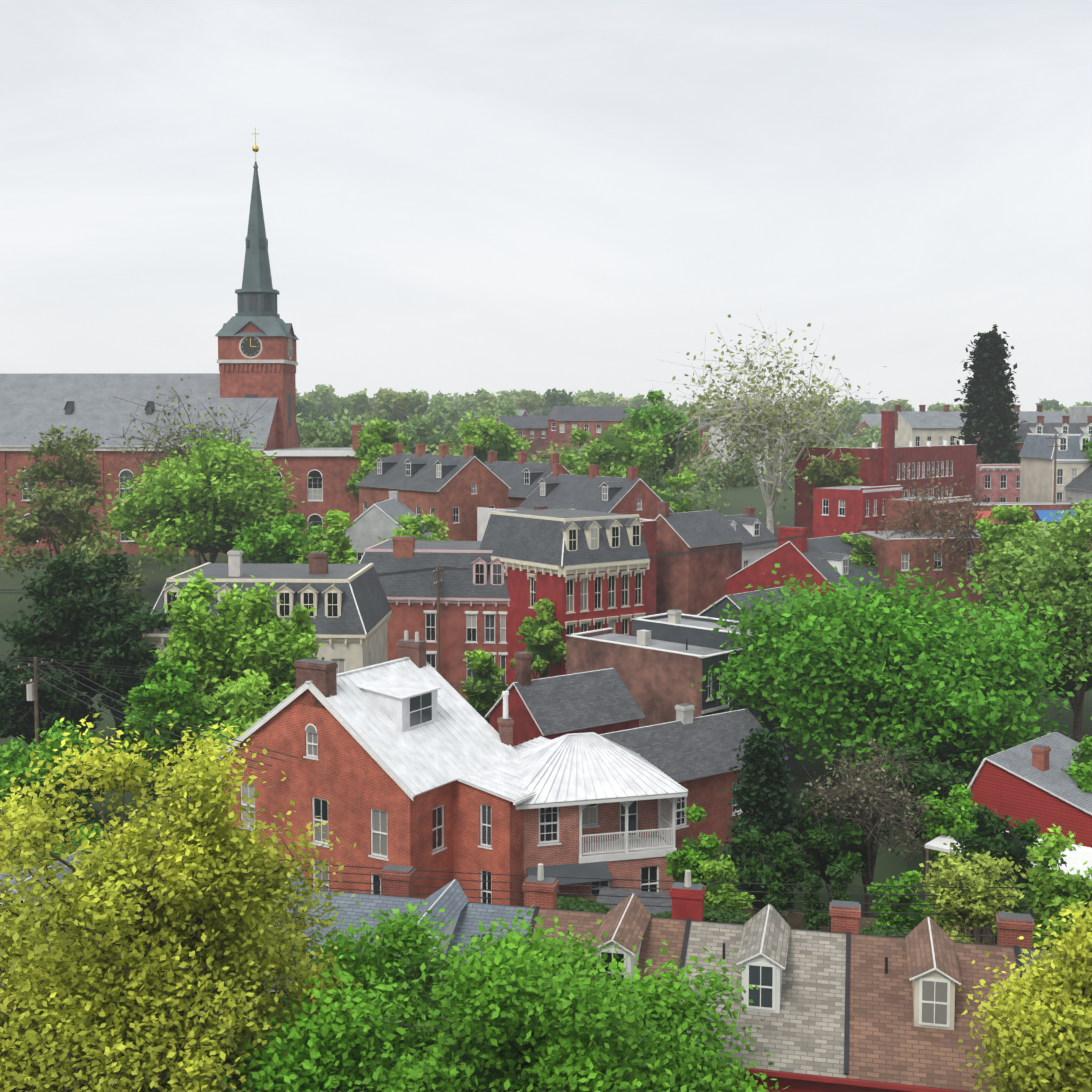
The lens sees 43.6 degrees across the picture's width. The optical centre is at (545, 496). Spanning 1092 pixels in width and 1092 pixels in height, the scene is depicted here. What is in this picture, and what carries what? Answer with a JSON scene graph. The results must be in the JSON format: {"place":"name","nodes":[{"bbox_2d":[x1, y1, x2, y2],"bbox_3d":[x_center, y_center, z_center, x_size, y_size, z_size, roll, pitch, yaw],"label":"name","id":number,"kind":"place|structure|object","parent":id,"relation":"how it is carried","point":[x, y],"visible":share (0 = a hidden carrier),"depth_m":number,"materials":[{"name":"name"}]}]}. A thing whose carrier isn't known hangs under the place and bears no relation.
{"place":"outdoors","nodes":[
{"label":"outdoors","id":0,"kind":"place"},
{"bbox_2d":[0,640,103,746],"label":"tree","id":1,"kind":"object","parent":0,"point":[9,719],"depth_m":77.42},
{"bbox_2d":[0,482,124,577],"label":"tree","id":2,"kind":"object","parent":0,"point":[74,530],"depth_m":128.10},
{"bbox_2d":[58,530,148,615],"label":"tree","id":3,"kind":"object","parent":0,"point":[136,582],"depth_m":107.17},
{"bbox_2d":[87,609,175,787],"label":"pine","id":4,"kind":"object","parent":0,"point":[111,650],"depth_m":77.40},
{"bbox_2d":[215,127,298,448],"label":"church steeple","id":5,"kind":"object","parent":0,"point":[257,339],"depth_m":179.38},
{"bbox_2d":[0,416,1091,927],"bbox_3d":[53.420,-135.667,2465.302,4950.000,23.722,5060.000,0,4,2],"label":"ground","id":6,"kind":"structure","parent":0,"point":[888,864],"depth_m":94.53,"materials":[{"name":"green plant"}]},
{"bbox_2d":[14,657,52,747],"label":"utility pole","id":7,"kind":"object","parent":6,"relation":"on","point":[32,689],"visible":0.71,"depth_m":74.76,"materials":[{"name":"brown wood"}]},
{"bbox_2d":[3,424,110,552],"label":"tree","id":8,"kind":"object","parent":6,"relation":"on","point":[46,473],"depth_m":149.59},
{"bbox_2d":[9,794,108,854],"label":"lawn tree","id":9,"kind":"object","parent":6,"relation":"on","point":[93,820],"depth_m":66.78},
{"bbox_2d":[0,719,132,819],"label":"tree","id":10,"kind":"object","parent":6,"relation":"on","point":[13,765],"depth_m":67.93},
{"bbox_2d":[0,965,142,1091],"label":"yellow green tree","id":11,"kind":"object","parent":6,"relation":"on","point":[7,1089],"depth_m":28.67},
{"bbox_2d":[36,823,116,866],"bbox_3d":[-20.525,17.324,60.046,4.408,5.822,4.203,0,4,2],"label":"tree","id":12,"kind":"object","parent":6,"relation":"on","point":[83,836],"depth_m":59.59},
{"bbox_2d":[0,541,155,700],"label":"tree","id":13,"kind":"object","parent":6,"relation":"on","point":[105,607],"depth_m":80.62,"materials":[{"name":"plant"}]},
{"bbox_2d":[0,373,301,556],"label":"church nave","id":14,"kind":"structure","parent":6,"relation":"on","point":[32,406],"depth_m":176.44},
{"bbox_2d":[114,658,216,849],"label":"pointed tree","id":15,"kind":"object","parent":6,"relation":"on","point":[172,693],"depth_m":65.67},
{"bbox_2d":[0,710,378,1091],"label":"yellow green tree","id":16,"kind":"object","parent":6,"relation":"on","point":[147,1008],"depth_m":28.11,"materials":[{"name":"plant"}]},
{"bbox_2d":[97,377,286,567],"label":"bare tree","id":17,"kind":"object","parent":6,"relation":"on","point":[172,434],"depth_m":148.46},
{"bbox_2d":[149,569,250,721],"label":"pointed tree","id":18,"kind":"object","parent":6,"relation":"on","point":[183,646],"depth_m":70.56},
{"bbox_2d":[99,421,311,572],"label":"bright tree","id":19,"kind":"object","parent":6,"relation":"on","point":[158,499],"depth_m":134.84,"materials":[{"name":"plant"}]},
{"bbox_2d":[180,668,293,824],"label":"pointed tree","id":20,"kind":"object","parent":6,"relation":"on","point":[237,703],"depth_m":65.71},
{"bbox_2d":[124,971,387,1091],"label":"green tree","id":21,"kind":"object","parent":6,"relation":"on","point":[292,1044],"depth_m":28.45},
{"bbox_2d":[142,550,391,673],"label":"house","id":22,"kind":"structure","parent":6,"relation":"on","point":[352,612],"depth_m":82.48,"materials":[{"name":"tile"}]},
{"bbox_2d":[226,575,324,712],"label":"pointed tree","id":23,"kind":"object","parent":6,"relation":"on","point":[302,644],"depth_m":70.70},
{"bbox_2d":[226,511,327,563],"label":"tree","id":24,"kind":"object","parent":6,"relation":"on","point":[278,528],"depth_m":118.64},
{"bbox_2d":[263,425,362,535],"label":"brick building","id":25,"kind":"structure","parent":6,"relation":"on","point":[328,470],"depth_m":172.32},
{"bbox_2d":[290,509,359,563],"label":"tree","id":26,"kind":"object","parent":6,"relation":"on","point":[339,520],"depth_m":111.73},
{"bbox_2d":[215,631,518,897],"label":"brick house","id":27,"kind":"structure","parent":6,"relation":"on","point":[387,753],"depth_m":59.87,"materials":[{"name":"red brick"}]},
{"bbox_2d":[344,416,410,494],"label":"tree","id":28,"kind":"object","parent":6,"relation":"on","point":[373,448],"depth_m":169.34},
{"bbox_2d":[342,491,436,563],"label":"house","id":29,"kind":"structure","parent":6,"relation":"on","point":[373,522],"depth_m":128.44,"materials":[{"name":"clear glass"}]},
{"bbox_2d":[374,509,453,544],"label":"tree","id":30,"kind":"object","parent":6,"relation":"on","point":[415,528],"depth_m":128.70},
{"bbox_2d":[356,443,510,540],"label":"brick row","id":31,"kind":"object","parent":6,"relation":"on","point":[454,491],"visible":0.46,"depth_m":141.79,"materials":[{"name":"red brick"}]},
{"bbox_2d":[359,536,509,699],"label":"brick building","id":32,"kind":"structure","parent":6,"relation":"on","point":[474,600],"depth_m":100.36,"materials":[{"name":"red brick"}]},
{"bbox_2d":[431,565,442,674],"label":"utility pole","id":33,"kind":"object","parent":6,"relation":"on","point":[438,570],"visible":0.67,"depth_m":99.47,"materials":[{"name":"brown wood"}]},
{"bbox_2d":[460,649,507,724],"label":"tree","id":34,"kind":"object","parent":6,"relation":"on","point":[482,662],"depth_m":80.97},
{"bbox_2d":[452,412,531,462],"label":"tree","id":35,"kind":"object","parent":6,"relation":"on","point":[504,434],"depth_m":187.78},
{"bbox_2d":[453,736,549,905],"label":"house wing","id":36,"kind":"structure","parent":6,"relation":"on","point":[488,827],"depth_m":59.14,"materials":[{"name":"brick"}]},
{"bbox_2d":[478,410,528,416],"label":"house","id":37,"kind":"structure","parent":6,"relation":"on","point":[522,412],"depth_m":510.59,"materials":[{"name":"brick"}]},
{"bbox_2d":[477,507,533,540],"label":"parapet wall","id":38,"kind":"structure","parent":6,"relation":"on","point":[483,515],"depth_m":138.65,"materials":[{"name":"paint"}]},
{"bbox_2d":[253,900,773,1091],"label":"green tree","id":39,"kind":"object","parent":6,"relation":"on","point":[609,1042],"depth_m":29.68,"materials":[{"name":"plant"}]},
{"bbox_2d":[496,416,547,462],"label":"house","id":40,"kind":"structure","parent":6,"relation":"on","point":[534,429],"depth_m":328.08,"materials":[{"name":"brick"}]},
{"bbox_2d":[0,534,1055,947],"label":"overhead wires","id":41,"kind":"object","parent":6,"relation":"on","point":[492,686],"visible":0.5,"depth_m":54.12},
{"bbox_2d":[483,451,572,507],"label":"brick row","id":42,"kind":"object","parent":6,"relation":"on","point":[521,477],"visible":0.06,"depth_m":149.35,"materials":[{"name":"red brick"}]},
{"bbox_2d":[0,848,1067,1091],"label":"row houses","id":43,"kind":"structure","parent":6,"relation":"on","point":[844,1004],"depth_m":36.19,"materials":[{"name":"red paint"}]},
{"bbox_2d":[510,598,565,678],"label":"tree","id":44,"kind":"object","parent":6,"relation":"on","point":[550,632],"depth_m":93.76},
{"bbox_2d":[524,805,578,905],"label":"brick wall","id":45,"kind":"structure","parent":6,"relation":"on","point":[551,835],"depth_m":59.62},
{"bbox_2d":[479,508,649,686],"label":"brick building","id":46,"kind":"structure","parent":6,"relation":"on","point":[583,570],"depth_m":97.12,"materials":[{"name":"brick"}]},
{"bbox_2d":[485,651,644,745],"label":"house","id":47,"kind":"structure","parent":6,"relation":"on","point":[602,701],"depth_m":72.27,"materials":[{"name":"tile"}]},
{"bbox_2d":[547,406,610,453],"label":"house","id":48,"kind":"structure","parent":6,"relation":"on","point":[552,425],"depth_m":297.45,"materials":[{"name":"red paint"}]},
{"bbox_2d":[497,691,687,885],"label":"porch","id":49,"kind":"structure","parent":6,"relation":"on","point":[582,770],"depth_m":60.61,"materials":[{"name":"metal"}]},
{"bbox_2d":[533,506,656,615],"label":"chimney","id":50,"kind":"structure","parent":6,"relation":"on","point":[649,528],"depth_m":122.05,"materials":[{"name":"brick"}]},
{"bbox_2d":[518,463,673,519],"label":"brick row","id":51,"kind":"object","parent":6,"relation":"on","point":[632,493],"visible":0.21,"depth_m":137.12,"materials":[{"name":"brick"}]},
{"bbox_2d":[555,407,643,451],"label":"house","id":52,"kind":"structure","parent":6,"relation":"on","point":[591,420],"depth_m":279.27,"materials":[{"name":"red brick"}]},
{"bbox_2d":[559,422,671,482],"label":"tree","id":53,"kind":"object","parent":6,"relation":"on","point":[643,456],"depth_m":186.49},
{"bbox_2d":[579,836,673,894],"bbox_3d":[3.360,19.734,61.706,4.500,7.950,2.050,-1,4,-15],"label":"ell porch base","id":54,"kind":"object","parent":6,"relation":"on","point":[653,868],"visible":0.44,"depth_m":60.87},
{"bbox_2d":[557,896,751,924],"bbox_3d":[3.662,14.964,47.092,8.506,1.953,1.264,1,4,15],"label":"yard hedge","id":55,"kind":"object","parent":6,"relation":"on","point":[713,913],"visible":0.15,"depth_m":47.11,"materials":[{"name":"green plant"}]},
{"bbox_2d":[566,628,744,726],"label":"brick building","id":56,"kind":"structure","parent":6,"relation":"on","point":[659,677],"depth_m":84.01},
{"bbox_2d":[622,389,702,486],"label":"tree","id":57,"kind":"object","parent":6,"relation":"on","point":[666,425],"depth_m":196.53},
{"bbox_2d":[651,466,697,512],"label":"tree","id":58,"kind":"object","parent":6,"relation":"on","point":[676,483],"depth_m":149.14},
{"bbox_2d":[599,703,787,850],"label":"brick house","id":59,"kind":"structure","parent":6,"relation":"on","point":[696,756],"depth_m":71.47,"materials":[{"name":"red brick"}]},
{"bbox_2d":[296,384,1091,514],"bbox_3d":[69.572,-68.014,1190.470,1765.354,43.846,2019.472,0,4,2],"label":"distant trees","id":60,"kind":"object","parent":6,"relation":"on","point":[410,412],"visible":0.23,"depth_m":478.88,"materials":[{"name":"plant"}]},
{"bbox_2d":[665,803,723,887],"bbox_3d":[5.830,16.458,53.874,2.324,8.570,2.263,0,4,2],"label":"tree","id":61,"kind":"object","parent":6,"relation":"on","point":[684,860],"depth_m":53.57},
{"bbox_2d":[654,501,744,614],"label":"brick building","id":62,"kind":"structure","parent":6,"relation":"on","point":[692,584],"depth_m":125.40,"materials":[{"name":"brick"}]},
{"bbox_2d":[689,418,713,459],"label":"house","id":63,"kind":"structure","parent":6,"relation":"on","point":[701,432],"depth_m":339.91,"materials":[{"name":"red paint"}]},
{"bbox_2d":[631,609,798,771],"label":"building","id":64,"kind":"structure","parent":6,"relation":"on","point":[674,625],"depth_m":87.32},
{"bbox_2d":[695,854,755,920],"bbox_3d":[6.439,16.870,49.405,2.131,8.252,2.824,-1,4,-23],"label":"yard shrub","id":65,"kind":"object","parent":6,"relation":"on","point":[721,869],"depth_m":48.97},
{"bbox_2d":[708,417,768,485],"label":"house","id":66,"kind":"structure","parent":6,"relation":"on","point":[717,438],"depth_m":275.75,"materials":[{"name":"white paint"}]},
{"bbox_2d":[691,1057,789,1091],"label":"green tree","id":67,"kind":"object","parent":6,"relation":"on","point":[751,1088],"visible":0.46,"depth_m":31.22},
{"bbox_2d":[697,586,800,621],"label":"small dark-roofed house","id":68,"kind":"structure","parent":6,"relation":"on","point":[720,605],"depth_m":97.09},
{"bbox_2d":[722,507,777,568],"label":"house","id":69,"kind":"structure","parent":6,"relation":"on","point":[748,526],"depth_m":141.38,"materials":[{"name":"white paint"}]},
{"bbox_2d":[643,313,887,535],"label":"sycamore","id":70,"kind":"object","parent":6,"relation":"on","point":[692,411],"depth_m":160.24,"materials":[{"name":"plant"}]},
{"bbox_2d":[722,728,809,916],"bbox_3d":[9.026,15.179,59.340,4.763,10.573,4.722,0,4,2],"label":"evergreen tree","id":71,"kind":"object","parent":6,"relation":"on","point":[762,777],"depth_m":58.55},
{"bbox_2d":[731,823,812,913],"bbox_3d":[9.009,16.850,54.249,3.400,7.716,3.811,0,4,2],"label":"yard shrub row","id":72,"kind":"object","parent":6,"relation":"on","point":[793,866],"depth_m":53.35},
{"bbox_2d":[761,880,787,921],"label":"arborvitae","id":73,"kind":"object","parent":6,"relation":"on","point":[774,896],"visible":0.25,"depth_m":47.72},
{"bbox_2d":[557,888,994,944],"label":"yard fences","id":74,"kind":"object","parent":6,"relation":"on","point":[795,920],"visible":0.02,"depth_m":56.75,"materials":[{"name":"wood"}]},
{"bbox_2d":[726,526,885,606],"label":"house","id":75,"kind":"structure","parent":6,"relation":"on","point":[798,558],"depth_m":122.86,"materials":[{"name":"brick"}]},
{"bbox_2d":[799,875,830,930],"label":"arborvitae","id":76,"kind":"object","parent":6,"relation":"on","point":[812,921],"depth_m":47.68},
{"bbox_2d":[781,789,886,901],"bbox_3d":[12.588,16.748,58.834,4.416,7.460,4.882,0,4,2],"label":"tree","id":77,"kind":"object","parent":6,"relation":"on","point":[817,841],"depth_m":58.39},
{"bbox_2d":[795,452,872,511],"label":"tree","id":78,"kind":"object","parent":6,"relation":"on","point":[814,474],"depth_m":153.46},
{"bbox_2d":[824,862,854,931],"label":"arborvitae","id":79,"kind":"object","parent":6,"relation":"on","point":[842,874],"visible":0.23,"depth_m":47.61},
{"bbox_2d":[839,532,875,567],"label":"tree","id":80,"kind":"object","parent":6,"relation":"on","point":[860,542],"depth_m":125.66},
{"bbox_2d":[813,485,902,537],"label":"brick building","id":81,"kind":"structure","parent":6,"relation":"on","point":[836,508],"depth_m":144.76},
{"bbox_2d":[856,420,880,437],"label":"house","id":82,"kind":"structure","parent":6,"relation":"on","point":[867,424],"depth_m":452.84,"materials":[{"name":"red brick"}]},
{"bbox_2d":[860,414,880,421],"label":"building","id":83,"kind":"structure","parent":6,"relation":"on","point":[871,417],"depth_m":496.64,"materials":[{"name":"grey paint"}]},
{"bbox_2d":[797,732,950,917],"bbox_3d":[14.201,15.313,59.073,6.776,10.281,7.168,0,4,2],"label":"bare tree","id":84,"kind":"object","parent":6,"relation":"on","point":[868,873],"depth_m":58.53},
{"bbox_2d":[794,411,976,538],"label":"brick building","id":85,"kind":"structure","parent":6,"relation":"on","point":[882,464],"depth_m":161.45,"materials":[{"name":"brick"}]},
{"bbox_2d":[691,548,1091,793],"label":"tree","id":86,"kind":"object","parent":6,"relation":"on","point":[785,662],"depth_m":74.97,"materials":[{"name":"plant"}]},
{"bbox_2d":[864,871,950,929],"bbox_3d":[12.991,17.117,49.286,3.173,7.610,3.154,0,4,2],"label":"yard shrub","id":87,"kind":"object","parent":6,"relation":"on","point":[912,878],"depth_m":48.58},
{"bbox_2d":[834,454,1007,603],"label":"bare tree","id":88,"kind":"object","parent":6,"relation":"on","point":[964,530],"depth_m":124.97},
{"bbox_2d":[875,745,969,882],"bbox_3d":[18.415,16.094,65.684,5.277,8.244,4.720,0,4,2],"label":"tree","id":89,"kind":"object","parent":6,"relation":"on","point":[941,776],"depth_m":64.93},
{"bbox_2d":[884,496,971,530],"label":"brick wing","id":90,"kind":"structure","parent":6,"relation":"on","point":[890,503],"depth_m":145.16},
{"bbox_2d":[909,706,983,784],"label":"tree","id":91,"kind":"object","parent":6,"relation":"on","point":[951,748],"depth_m":72.65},
{"bbox_2d":[915,783,984,924],"bbox_3d":[17.642,16.464,58.979,3.455,7.941,3.730,0,4,2],"label":"tree","id":92,"kind":"object","parent":6,"relation":"on","point":[946,814],"depth_m":58.49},
{"bbox_2d":[859,924,1048,949],"bbox_3d":[13.885,15.463,45.252,7.119,2.295,1.262,1,4,22],"label":"yard hedge","id":93,"kind":"object","parent":6,"relation":"on","point":[886,930],"visible":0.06,"depth_m":46.18,"materials":[{"name":"green plant"}]},
{"bbox_2d":[915,845,1025,944],"bbox_3d":[14.596,16.508,46.588,4.392,9.150,3.962,0,4,2],"label":"yard shrub","id":94,"kind":"object","parent":6,"relation":"on","point":[981,908],"depth_m":45.88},
{"bbox_2d":[859,528,1091,624],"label":"brick building","id":95,"kind":"structure","parent":6,"relation":"on","point":[899,556],"depth_m":123.75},
{"bbox_2d":[895,405,1076,445],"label":"hill row","id":96,"kind":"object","parent":6,"relation":"on","point":[921,427],"visible":0.17,"depth_m":231.69,"materials":[{"name":"beige paint"}]},
{"bbox_2d":[952,324,1026,463],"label":"dark spruce","id":97,"kind":"object","parent":6,"relation":"on","point":[988,383],"depth_m":195.75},
{"bbox_2d":[976,464,1019,501],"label":"row house","id":98,"kind":"structure","parent":6,"relation":"on","point":[1002,481],"depth_m":178.26,"materials":[{"name":"brick"}]},
{"bbox_2d":[943,802,1066,913],"bbox_3d":[17.928,16.308,53.617,4.228,8.647,3.889,0,4,2],"label":"tree","id":99,"kind":"object","parent":6,"relation":"on","point":[996,824],"depth_m":53.10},
{"bbox_2d":[925,831,1091,918],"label":"carport","id":100,"kind":"object","parent":6,"relation":"on","point":[1078,857],"visible":0.17,"depth_m":55.97,"materials":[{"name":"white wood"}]},
{"bbox_2d":[965,504,1053,579],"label":"tree","id":101,"kind":"object","parent":6,"relation":"on","point":[989,530],"depth_m":117.85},
{"bbox_2d":[993,727,1033,751],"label":"tree","id":102,"kind":"object","parent":6,"relation":"on","point":[1015,742],"visible":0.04,"depth_m":74.07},
{"bbox_2d":[957,894,1091,1091],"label":"yellow green tree","id":103,"kind":"object","parent":6,"relation":"on","point":[1032,1063],"depth_m":30.45,"materials":[{"name":"plant"}]},
{"bbox_2d":[959,494,1091,742],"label":"tree","id":104,"kind":"object","parent":6,"relation":"on","point":[1028,575],"depth_m":86.39,"materials":[{"name":"plant"}]},
{"bbox_2d":[967,732,1091,886],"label":"house","id":105,"kind":"structure","parent":6,"relation":"on","point":[1028,780],"depth_m":66.41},
{"bbox_2d":[969,501,1091,529],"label":"building","id":106,"kind":"structure","parent":6,"relation":"on","point":[1042,510],"depth_m":149.84,"materials":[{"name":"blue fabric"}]},
{"bbox_2d":[976,416,1091,463],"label":"row of houses","id":107,"kind":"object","parent":6,"relation":"on","point":[1065,426],"visible":0.06,"depth_m":206.13,"materials":[{"name":"white brick"}]},
{"bbox_2d":[1016,824,1091,949],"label":"yard tree","id":108,"kind":"object","parent":6,"relation":"on","point":[1044,886],"depth_m":43.84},
{"bbox_2d":[1018,433,1091,501],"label":"mansard row","id":109,"kind":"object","parent":6,"relation":"on","point":[1036,454],"visible":0.5,"depth_m":162.36,"materials":[{"name":"beige paint"}]},
{"bbox_2d":[1046,434,1063,503],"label":"utility pole","id":110,"kind":"object","parent":6,"relation":"on","point":[1054,492],"visible":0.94,"depth_m":153.85,"materials":[{"name":"brown wood"}]},
{"bbox_2d":[1061,735,1091,791],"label":"yard tree","id":111,"kind":"object","parent":6,"relation":"on","point":[1082,774],"depth_m":67.15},
{"bbox_2d":[1064,465,1091,502],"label":"stone house","id":112,"kind":"structure","parent":6,"relation":"on","point":[1078,486],"depth_m":159.18,"materials":[{"name":"grey paint"}]},
{"bbox_2d":[1069,406,1091,422],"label":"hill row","id":113,"kind":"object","parent":6,"relation":"on","point":[1078,414],"visible":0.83,"depth_m":251.20,"materials":[{"name":"grey paint"}]},
{"bbox_2d":[1081,434,1091,463],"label":"tree","id":114,"kind":"object","parent":6,"relation":"on","point":[1089,443],"visible":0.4,"depth_m":160.26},
{"bbox_2d":[0,0,1091,414],"label":"sky","id":115,"kind":"structure","parent":0,"point":[460,196],"materials":[{"name":"white"}]},
{"bbox_2d":[582,799,657,842],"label":"wall","id":116,"kind":"structure","parent":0,"point":[599,818],"depth_m":62.45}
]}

